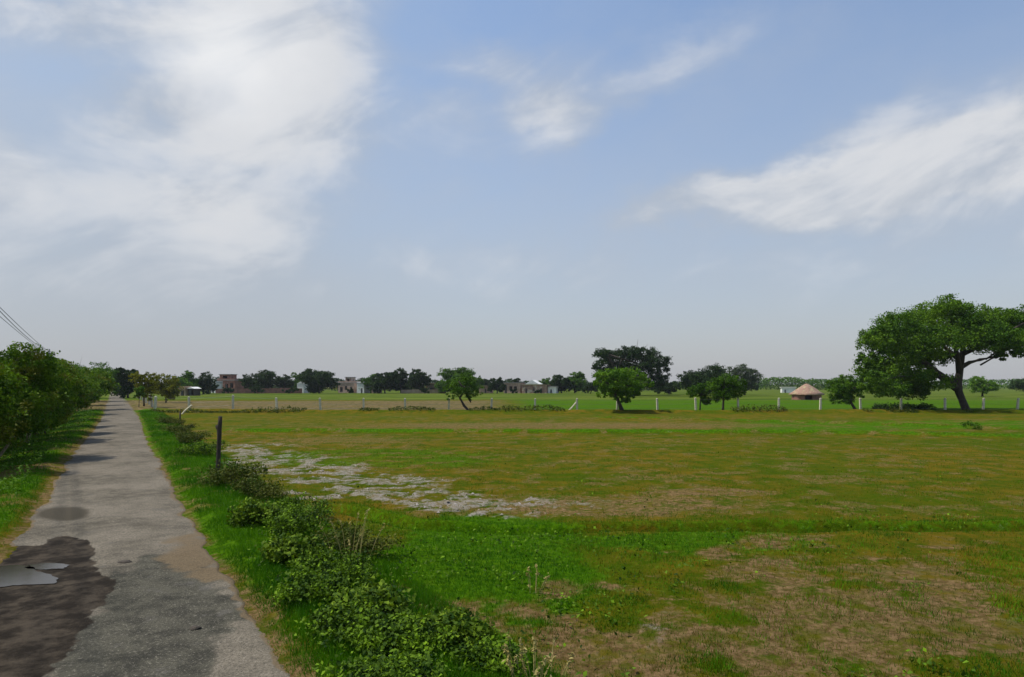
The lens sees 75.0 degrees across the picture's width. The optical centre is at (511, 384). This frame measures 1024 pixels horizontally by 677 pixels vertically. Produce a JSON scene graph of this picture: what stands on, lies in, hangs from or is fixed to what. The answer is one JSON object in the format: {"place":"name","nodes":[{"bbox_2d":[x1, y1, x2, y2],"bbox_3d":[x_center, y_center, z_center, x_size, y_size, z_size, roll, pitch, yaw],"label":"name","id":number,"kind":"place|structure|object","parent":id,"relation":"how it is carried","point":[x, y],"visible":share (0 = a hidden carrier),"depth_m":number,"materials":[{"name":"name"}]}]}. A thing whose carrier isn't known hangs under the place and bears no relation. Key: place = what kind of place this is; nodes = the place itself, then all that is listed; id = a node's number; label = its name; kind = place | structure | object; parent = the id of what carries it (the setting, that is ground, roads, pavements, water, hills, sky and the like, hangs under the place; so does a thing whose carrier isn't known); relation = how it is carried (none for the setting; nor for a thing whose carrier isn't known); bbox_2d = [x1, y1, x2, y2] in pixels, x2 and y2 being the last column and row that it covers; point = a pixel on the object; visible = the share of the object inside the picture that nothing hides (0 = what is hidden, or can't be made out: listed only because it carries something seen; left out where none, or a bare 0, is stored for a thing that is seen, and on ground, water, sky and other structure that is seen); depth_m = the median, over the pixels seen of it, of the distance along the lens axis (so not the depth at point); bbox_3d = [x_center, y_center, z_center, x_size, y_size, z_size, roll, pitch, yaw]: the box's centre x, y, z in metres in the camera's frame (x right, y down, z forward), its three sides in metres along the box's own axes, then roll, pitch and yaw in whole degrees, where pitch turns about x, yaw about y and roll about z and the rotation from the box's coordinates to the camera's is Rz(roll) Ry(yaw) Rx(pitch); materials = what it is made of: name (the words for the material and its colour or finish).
{"place":"outdoors","nodes":[
{"label":"outdoors","id":0,"kind":"place"},
{"bbox_2d":[0,390,289,676],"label":"road","id":1,"kind":"structure","parent":0,"point":[96,609],"depth_m":7.96,"materials":[{"name":"grey concrete"}]},
{"bbox_2d":[0,563,67,586],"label":"puddle water","id":2,"kind":"structure","parent":1,"relation":"on","point":[10,575],"depth_m":8.56,"materials":[{"name":"grey liquid"}]},
{"bbox_2d":[211,381,222,392],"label":"plastered house","id":3,"kind":"structure","parent":0,"point":[220,383],"depth_m":199.12,"materials":[{"name":"white paint"}]},
{"bbox_2d":[217,374,243,388],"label":"brick house","id":4,"kind":"structure","parent":0,"point":[230,381],"depth_m":203.31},
{"bbox_2d":[338,377,360,392],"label":"pink house","id":5,"kind":"structure","parent":0,"point":[349,382],"depth_m":199.45,"materials":[{"name":"beige paint"}]},
{"bbox_2d":[138,410,582,676],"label":"verge grass","id":6,"kind":"structure","parent":0,"point":[148,415],"depth_m":8.28,"materials":[{"name":"green plant"}]},
{"bbox_2d":[426,383,436,389],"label":"mud house","id":7,"kind":"structure","parent":0,"point":[431,386],"depth_m":199.61,"materials":[{"name":"paint"}]},
{"bbox_2d":[479,386,492,392],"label":"mud house","id":8,"kind":"structure","parent":0,"point":[485,389],"depth_m":193.61,"materials":[{"name":"beige paint"}]},
{"bbox_2d":[0,385,1023,676],"bbox_3d":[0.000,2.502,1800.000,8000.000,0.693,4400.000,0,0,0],"label":"ground","id":9,"kind":"structure","parent":0,"point":[338,417],"depth_m":14.28,"materials":[{"name":"green plant"}]},
{"bbox_2d":[0,363,31,442],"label":"roadside tree","id":10,"kind":"object","parent":9,"relation":"on","point":[7,380],"visible":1,"depth_m":18.41,"materials":[{"name":"green plant"}]},
{"bbox_2d":[0,341,73,455],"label":"roadside tree","id":11,"kind":"object","parent":9,"relation":"on","point":[37,364],"visible":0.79,"depth_m":21.33,"materials":[{"name":"green plant"}]},
{"bbox_2d":[0,408,93,494],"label":"undergrowth","id":12,"kind":"object","parent":9,"relation":"on","point":[13,455],"visible":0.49,"depth_m":21.12,"materials":[{"name":"green plant"}]},
{"bbox_2d":[20,357,80,441],"bbox_3d":[-20.876,0.618,28.477,4.292,4.009,4.727,0,0,-16],"label":"roadside tree","id":13,"kind":"object","parent":9,"relation":"on","point":[64,408],"visible":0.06,"depth_m":29.18,"materials":[{"name":"green plant"}]},
{"bbox_2d":[0,408,101,546],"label":"verge grass","id":14,"kind":"structure","parent":9,"relation":"on","point":[23,490],"depth_m":18.41,"materials":[{"name":"green plant"}]},
{"bbox_2d":[35,358,86,434],"bbox_3d":[-23.008,0.620,32.109,4.040,3.951,4.409,0,0,30],"label":"roadside tree","id":15,"kind":"object","parent":9,"relation":"on","point":[76,373],"visible":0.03,"depth_m":32.92,"materials":[{"name":"green plant"}]},
{"bbox_2d":[52,370,93,428],"bbox_3d":[-25.843,0.860,37.613,4.174,3.540,3.584,0,0,-41],"label":"roadside tree","id":16,"kind":"object","parent":9,"relation":"on","point":[81,397],"visible":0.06,"depth_m":38.55,"materials":[{"name":"green plant"}]},
{"bbox_2d":[59,375,100,420],"bbox_3d":[-29.823,0.740,43.729,4.166,3.737,7.135,0,0,0],"label":"roadside tree","id":17,"kind":"object","parent":9,"relation":"on","point":[85,404],"visible":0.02,"depth_m":44.98,"materials":[{"name":"green plant"}]},
{"bbox_2d":[71,365,107,414],"bbox_3d":[-34.721,0.379,51.918,4.308,4.486,8.702,0,0,0],"label":"roadside tree","id":18,"kind":"object","parent":9,"relation":"on","point":[95,395],"visible":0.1,"depth_m":53.79,"materials":[{"name":"green plant"}]},
{"bbox_2d":[75,362,114,389],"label":"roadside tree","id":19,"kind":"object","parent":9,"relation":"on","point":[102,366],"visible":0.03,"depth_m":117.71,"materials":[{"name":"green plant"}]},
{"bbox_2d":[71,362,121,410],"bbox_3d":[-40.660,-0.097,62.411,4.988,5.439,9.341,0,0,0],"label":"roadside tree","id":20,"kind":"object","parent":9,"relation":"on","point":[108,383],"visible":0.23,"depth_m":64.52,"materials":[{"name":"green plant"}]},
{"bbox_2d":[75,366,118,396],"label":"roadside tree","id":21,"kind":"object","parent":9,"relation":"on","point":[114,392],"visible":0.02,"depth_m":79.19,"materials":[{"name":"green plant"}]},
{"bbox_2d":[87,365,118,394],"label":"roadside tree","id":22,"kind":"object","parent":9,"relation":"on","point":[110,371],"visible":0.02,"depth_m":97.10,"materials":[{"name":"green plant"}]},
{"bbox_2d":[111,370,119,395],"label":"avenue tree","id":23,"kind":"object","parent":9,"relation":"on","point":[117,390],"visible":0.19,"depth_m":139.30,"materials":[{"name":"green plant"}]},
{"bbox_2d":[113,367,137,397],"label":"avenue tree","id":24,"kind":"object","parent":9,"relation":"on","point":[123,377],"visible":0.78,"depth_m":117.19,"materials":[{"name":"green plant"}]},
{"bbox_2d":[132,385,144,406],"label":"sapling","id":25,"kind":"object","parent":9,"relation":"on","point":[141,389],"visible":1,"depth_m":69.86,"materials":[{"name":"green plant"}]},
{"bbox_2d":[127,371,157,405],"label":"yellowing tree","id":26,"kind":"object","parent":9,"relation":"on","point":[149,385],"visible":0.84,"depth_m":72.65,"materials":[{"name":"green plant"}]},
{"bbox_2d":[153,396,156,408],"bbox_3d":[-32.899,1.780,61.487,0.170,1.400,0.170,4,1,1],"label":"fence post","id":27,"kind":"object","parent":9,"relation":"on","point":[155,399],"visible":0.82,"depth_m":61.41,"materials":[{"name":"concrete"}]},
{"bbox_2d":[158,396,1017,408],"bbox_3d":[6.808,1.650,61.160,79.494,1.152,0.514,0,0,0],"label":"fence wire","id":28,"kind":"object","parent":27,"relation":"attached to","point":[606,408],"visible":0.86,"depth_m":61.40,"materials":[{"name":"grey metal"}]},
{"bbox_2d":[153,373,183,402],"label":"yellowing tree","id":29,"kind":"object","parent":9,"relation":"on","point":[170,392],"visible":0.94,"depth_m":91.59,"materials":[{"name":"green plant"}]},
{"bbox_2d":[154,414,185,423],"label":"roadside bush","id":30,"kind":"object","parent":9,"relation":"on","point":[165,420],"visible":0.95,"depth_m":39.96,"materials":[{"name":"green plant"}]},
{"bbox_2d":[159,421,199,433],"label":"roadside bush","id":31,"kind":"object","parent":9,"relation":"on","point":[178,427],"visible":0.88,"depth_m":32.40,"materials":[{"name":"green plant"}]},
{"bbox_2d":[165,370,200,389],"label":"tree","id":32,"kind":"object","parent":9,"relation":"on","point":[186,378],"visible":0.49,"depth_m":165.35,"materials":[{"name":"green plant"}]},
{"bbox_2d":[178,386,191,395],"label":"field shed","id":33,"kind":"structure","parent":9,"relation":"on","point":[184,392],"depth_m":149.88,"materials":[{"name":"paint"}]},
{"bbox_2d":[173,428,213,443],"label":"roadside bush","id":34,"kind":"object","parent":9,"relation":"on","point":[185,438],"visible":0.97,"depth_m":26.92,"materials":[{"name":"green plant"}]},
{"bbox_2d":[187,387,201,395],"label":"field shed","id":35,"kind":"structure","parent":9,"relation":"on","point":[193,391],"depth_m":150.01,"materials":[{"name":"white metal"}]},
{"bbox_2d":[171,440,229,454],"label":"roadside bush","id":36,"kind":"object","parent":9,"relation":"on","point":[202,448],"visible":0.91,"depth_m":22.14,"materials":[{"name":"green plant"}]},
{"bbox_2d":[193,371,219,393],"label":"tree","id":37,"kind":"object","parent":9,"relation":"on","point":[204,382],"visible":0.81,"depth_m":171.19,"materials":[{"name":"green plant"}]},
{"bbox_2d":[215,416,221,469],"bbox_3d":[-7.597,1.634,17.279,0.172,1.633,0.122,0,0,0],"label":"wooden post","id":38,"kind":"object","parent":9,"relation":"on","point":[218,426],"visible":0.88,"depth_m":17.24,"materials":[{"name":"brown wood"}]},
{"bbox_2d":[195,457,270,486],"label":"roadside bush","id":39,"kind":"object","parent":9,"relation":"on","point":[217,475],"visible":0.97,"depth_m":15.42,"materials":[{"name":"green plant"}]},
{"bbox_2d":[248,385,264,392],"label":"village shrub","id":40,"kind":"object","parent":9,"relation":"on","point":[255,388],"visible":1,"depth_m":187.00,"materials":[{"name":"green plant"}]},
{"bbox_2d":[226,473,287,500],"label":"roadside bush","id":41,"kind":"object","parent":9,"relation":"on","point":[270,489],"visible":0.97,"depth_m":13.95,"materials":[{"name":"green plant"}]},
{"bbox_2d":[225,497,289,528],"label":"roadside bush","id":42,"kind":"object","parent":9,"relation":"on","point":[254,511],"visible":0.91,"depth_m":11.06,"materials":[{"name":"green plant"}]},
{"bbox_2d":[238,369,276,387],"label":"village tree","id":43,"kind":"object","parent":9,"relation":"on","point":[262,378],"visible":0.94,"depth_m":193.89,"materials":[{"name":"green plant"}]},
{"bbox_2d":[215,388,301,392],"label":"compound wall","id":44,"kind":"structure","parent":9,"relation":"on","point":[267,390],"depth_m":192.00,"materials":[{"name":"grey concrete"}]},
{"bbox_2d":[274,374,294,387],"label":"village tree","id":45,"kind":"object","parent":9,"relation":"on","point":[280,383],"visible":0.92,"depth_m":199.24,"materials":[{"name":"green plant"}]},
{"bbox_2d":[287,372,301,387],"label":"village tree","id":46,"kind":"object","parent":9,"relation":"on","point":[296,376],"visible":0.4,"depth_m":214.20,"materials":[{"name":"green plant"}]},
{"bbox_2d":[254,531,336,566],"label":"roadside bush","id":47,"kind":"object","parent":9,"relation":"on","point":[280,548],"visible":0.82,"depth_m":8.71,"materials":[{"name":"green plant"}]},
{"bbox_2d":[259,501,335,536],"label":"roadside bush","id":48,"kind":"object","parent":9,"relation":"on","point":[296,522],"visible":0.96,"depth_m":10.37,"materials":[{"name":"green plant"}]},
{"bbox_2d":[265,492,334,517],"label":"roadside bush","id":49,"kind":"object","parent":9,"relation":"on","point":[293,502],"visible":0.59,"depth_m":12.26,"materials":[{"name":"green plant"}]},
{"bbox_2d":[297,382,307,392],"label":"white shed","id":50,"kind":"structure","parent":9,"relation":"on","point":[301,385],"depth_m":196.77,"materials":[{"name":"paint"}]},
{"bbox_2d":[265,564,363,605],"bbox_3d":[-2.115,2.218,7.361,1.000,0.391,1.037,0,0,0],"label":"roadside bush","id":51,"kind":"object","parent":9,"relation":"on","point":[332,583],"visible":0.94,"depth_m":7.19,"materials":[{"name":"green plant"}]},
{"bbox_2d":[298,368,340,392],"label":"village tree","id":52,"kind":"object","parent":9,"relation":"on","point":[315,381],"visible":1,"depth_m":189.03,"materials":[{"name":"green plant"}]},
{"bbox_2d":[279,542,383,586],"bbox_3d":[-2.072,2.190,8.061,1.200,0.433,1.218,0,0,35],"label":"roadside bush","id":53,"kind":"object","parent":9,"relation":"on","point":[353,563],"visible":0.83,"depth_m":8.03,"materials":[{"name":"green plant"}]},
{"bbox_2d":[294,593,406,650],"bbox_3d":[-1.497,2.225,6.244,1.037,0.344,0.936,0,0,24],"label":"roadside bush","id":54,"kind":"object","parent":9,"relation":"on","point":[339,620],"visible":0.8,"depth_m":6.18,"materials":[{"name":"green plant"}]},
{"bbox_2d":[319,508,384,566],"bbox_3d":[-2.127,2.045,8.772,0.644,0.766,0.690,0,0,40],"label":"dry grass clump","id":55,"kind":"object","parent":9,"relation":"on","point":[363,530],"visible":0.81,"depth_m":8.83,"materials":[{"name":"plant"}]},
{"bbox_2d":[306,517,405,555],"bbox_3d":[-2.195,2.226,9.628,1.365,0.485,1.234,0,0,0],"label":"roadside bush","id":56,"kind":"object","parent":9,"relation":"on","point":[348,533],"visible":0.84,"depth_m":9.47,"materials":[{"name":"green plant"}]},
{"bbox_2d":[356,382,369,392],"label":"plastered house","id":57,"kind":"structure","parent":9,"relation":"on","point":[362,387],"depth_m":196.75,"materials":[{"name":"white paint"}]},
{"bbox_2d":[358,374,378,392],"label":"village tree","id":58,"kind":"object","parent":9,"relation":"on","point":[367,381],"visible":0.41,"depth_m":196.22,"materials":[{"name":"green plant"}]},
{"bbox_2d":[324,575,415,619],"bbox_3d":[-1.461,2.224,6.827,0.926,0.386,0.923,0,0,0],"label":"roadside bush","id":59,"kind":"object","parent":9,"relation":"on","point":[384,595],"visible":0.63,"depth_m":6.77,"materials":[{"name":"green plant"}]},
{"bbox_2d":[312,640,452,676],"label":"roadside bush","id":60,"kind":"object","parent":9,"relation":"on","point":[400,663],"visible":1,"depth_m":5.10,"materials":[{"name":"green plant"}]},
{"bbox_2d":[369,372,399,392],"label":"village tree","id":61,"kind":"object","parent":9,"relation":"on","point":[381,382],"visible":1,"depth_m":188.74,"materials":[{"name":"green plant"}]},
{"bbox_2d":[241,444,544,514],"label":"dry clods","id":62,"kind":"object","parent":9,"relation":"on","point":[414,493],"visible":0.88,"depth_m":15.07,"materials":[{"name":"grey soil"}]},
{"bbox_2d":[140,374,653,390],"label":"distant trees","id":63,"kind":"object","parent":9,"relation":"on","point":[360,379],"visible":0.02,"depth_m":271.30,"materials":[{"name":"green plant"}]},
{"bbox_2d":[339,608,461,662],"bbox_3d":[-0.950,2.229,5.884,1.016,0.321,0.999,0,0,0],"label":"roadside bush","id":64,"kind":"object","parent":9,"relation":"on","point":[386,637],"visible":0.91,"depth_m":5.83,"materials":[{"name":"green plant"}]},
{"bbox_2d":[392,367,412,392],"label":"village tree","id":65,"kind":"object","parent":9,"relation":"on","point":[402,378],"visible":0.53,"depth_m":198.54,"materials":[{"name":"green plant"}]},
{"bbox_2d":[405,368,431,388],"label":"village tree","id":66,"kind":"object","parent":9,"relation":"on","point":[416,378],"visible":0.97,"depth_m":195.12,"materials":[{"name":"green plant"}]},
{"bbox_2d":[401,389,445,392],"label":"compound wall","id":67,"kind":"structure","parent":9,"relation":"on","point":[417,391],"depth_m":191.00,"materials":[{"name":"paint"}]},
{"bbox_2d":[434,367,475,392],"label":"village tree","id":68,"kind":"object","parent":9,"relation":"on","point":[446,374],"visible":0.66,"depth_m":189.48,"materials":[{"name":"green plant"}]},
{"bbox_2d":[415,605,498,648],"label":"roadside bush","id":69,"kind":"object","parent":9,"relation":"on","point":[466,627],"visible":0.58,"depth_m":6.31,"materials":[{"name":"green plant"}]},
{"bbox_2d":[442,372,484,409],"bbox_3d":[-4.341,0.740,60.026,3.856,3.773,2.473,0,0,0],"label":"leaning tree","id":70,"kind":"object","parent":9,"relation":"on","point":[457,384],"visible":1,"depth_m":59.90,"materials":[{"name":"green plant"}]},
{"bbox_2d":[470,376,484,389],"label":"village tree","id":71,"kind":"object","parent":9,"relation":"on","point":[481,382],"visible":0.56,"depth_m":204.24,"materials":[{"name":"green plant"}]},
{"bbox_2d":[444,634,538,676],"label":"roadside bush","id":72,"kind":"object","parent":9,"relation":"on","point":[477,650],"visible":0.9,"depth_m":5.71,"materials":[{"name":"green plant"}]},
{"bbox_2d":[487,377,506,392],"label":"village tree","id":73,"kind":"object","parent":9,"relation":"on","point":[498,384],"visible":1,"depth_m":189.37,"materials":[{"name":"green plant"}]},
{"bbox_2d":[501,633,574,676],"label":"dry grass clump","id":74,"kind":"object","parent":9,"relation":"on","point":[521,653],"visible":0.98,"depth_m":5.56,"materials":[{"name":"plant"}]},
{"bbox_2d":[526,564,549,593],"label":"dry grass clump","id":75,"kind":"object","parent":9,"relation":"on","point":[537,572],"visible":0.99,"depth_m":8.03,"materials":[{"name":"plant"}]},
{"bbox_2d":[539,376,559,385],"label":"village tree","id":76,"kind":"object","parent":9,"relation":"on","point":[544,381],"visible":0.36,"depth_m":214.31,"materials":[{"name":"green plant"}]},
{"bbox_2d":[547,386,558,392],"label":"plastered house","id":77,"kind":"structure","parent":9,"relation":"on","point":[552,389],"depth_m":192.77,"materials":[{"name":"white paint"}]},
{"bbox_2d":[548,374,572,392],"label":"village tree","id":78,"kind":"object","parent":9,"relation":"on","point":[561,383],"visible":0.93,"depth_m":194.72,"materials":[{"name":"green plant"}]},
{"bbox_2d":[149,404,973,412],"bbox_3d":[4.373,2.154,58.918,72.536,0.863,2.803,0,0,0],"label":"bund scrub","id":79,"kind":"object","parent":9,"relation":"on","point":[276,410],"visible":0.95,"depth_m":58.90,"materials":[{"name":"green plant"}]},
{"bbox_2d":[172,446,980,676],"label":"broadleaf weeds","id":80,"kind":"object","parent":9,"relation":"on","point":[929,662],"visible":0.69,"depth_m":8.61,"materials":[{"name":"green plant"}]},
{"bbox_2d":[566,371,587,392],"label":"village tree","id":81,"kind":"object","parent":9,"relation":"on","point":[579,382],"visible":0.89,"depth_m":195.47,"materials":[{"name":"green plant"}]},
{"bbox_2d":[582,382,597,393],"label":"shade tree","id":82,"kind":"object","parent":9,"relation":"on","point":[590,387],"visible":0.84,"depth_m":184.21,"materials":[{"name":"green plant"}]},
{"bbox_2d":[591,366,653,409],"bbox_3d":[9.778,0.283,59.060,5.534,4.173,4.609,0,0,0],"label":"tree","id":83,"kind":"object","parent":9,"relation":"on","point":[611,385],"visible":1,"depth_m":58.26,"materials":[{"name":"green plant"}]},
{"bbox_2d":[591,342,672,395],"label":"shade tree","id":84,"kind":"object","parent":9,"relation":"on","point":[649,362],"visible":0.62,"depth_m":146.92,"materials":[{"name":"green plant"}]},
{"bbox_2d":[653,381,683,393],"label":"shade tree","id":85,"kind":"object","parent":9,"relation":"on","point":[670,388],"visible":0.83,"depth_m":168.93,"materials":[{"name":"green plant"}]},
{"bbox_2d":[686,382,711,409],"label":"tree","id":86,"kind":"object","parent":9,"relation":"on","point":[699,389],"visible":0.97,"depth_m":62.78,"materials":[{"name":"green plant"}]},
{"bbox_2d":[676,363,734,395],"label":"shade tree","id":87,"kind":"object","parent":9,"relation":"on","point":[690,378],"visible":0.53,"depth_m":148.14,"materials":[{"name":"green plant"}]},
{"bbox_2d":[705,373,747,409],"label":"tree","id":88,"kind":"object","parent":9,"relation":"on","point":[728,387],"visible":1,"depth_m":61.54,"materials":[{"name":"green plant"}]},
{"bbox_2d":[727,363,763,394],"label":"shade tree","id":89,"kind":"object","parent":9,"relation":"on","point":[744,371],"visible":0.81,"depth_m":156.72,"materials":[{"name":"green plant"}]},
{"bbox_2d":[780,387,796,392],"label":"white shed","id":90,"kind":"structure","parent":9,"relation":"on","point":[787,389],"depth_m":204.56,"materials":[{"name":"paint"}]},
{"bbox_2d":[789,384,823,399],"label":"thatched hut","id":91,"kind":"object","parent":9,"relation":"on","point":[806,391],"visible":0.91,"depth_m":109.15,"materials":[{"name":"beige plant"}]},
{"bbox_2d":[824,374,866,408],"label":"tree","id":92,"kind":"object","parent":9,"relation":"on","point":[840,388],"visible":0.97,"depth_m":65.40,"materials":[{"name":"green plant"}]},
{"bbox_2d":[672,377,1019,389],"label":"distant trees","id":93,"kind":"object","parent":9,"relation":"on","point":[791,381],"visible":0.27,"depth_m":329.23,"materials":[{"name":"green plant"}]},
{"bbox_2d":[870,402,915,408],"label":"bush","id":94,"kind":"object","parent":9,"relation":"on","point":[885,405],"visible":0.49,"depth_m":63.23,"materials":[{"name":"green plant"}]},
{"bbox_2d":[909,402,937,409],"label":"bush","id":95,"kind":"object","parent":9,"relation":"on","point":[923,405],"visible":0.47,"depth_m":63.05,"materials":[{"name":"green plant"}]},
{"bbox_2d":[849,293,1023,409],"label":"spreading tree","id":96,"kind":"object","parent":9,"relation":"on","point":[997,332],"visible":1,"depth_m":61.76,"materials":[{"name":"green plant"}]},
{"bbox_2d":[960,420,983,429],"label":"bush","id":97,"kind":"object","parent":9,"relation":"on","point":[974,425],"visible":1,"depth_m":37.20,"materials":[{"name":"green plant"}]},
{"bbox_2d":[968,376,1002,396],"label":"tree","id":98,"kind":"object","parent":9,"relation":"on","point":[981,385],"visible":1,"depth_m":139.12,"materials":[{"name":"green plant"}]},
{"bbox_2d":[1008,379,1023,391],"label":"tree","id":99,"kind":"object","parent":9,"relation":"on","point":[1018,383],"visible":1,"depth_m":164.81,"materials":[{"name":"green plant"}]},
{"bbox_2d":[0,0,1023,384],"label":"sky","id":100,"kind":"structure","parent":0,"point":[505,189],"materials":[{"name":"blue"}]},
{"bbox_2d":[503,382,525,392],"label":"cream house","id":101,"kind":"structure","parent":0,"point":[515,385],"depth_m":195.41,"materials":[{"name":"paint"}]},
{"bbox_2d":[526,380,541,384],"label":"white house","id":102,"kind":"structure","parent":0,"point":[533,382],"depth_m":207.42,"materials":[{"name":"paint"}]},
{"bbox_2d":[522,385,549,392],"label":"brick house","id":103,"kind":"structure","parent":0,"point":[531,388],"depth_m":193.14,"materials":[{"name":"paint"}]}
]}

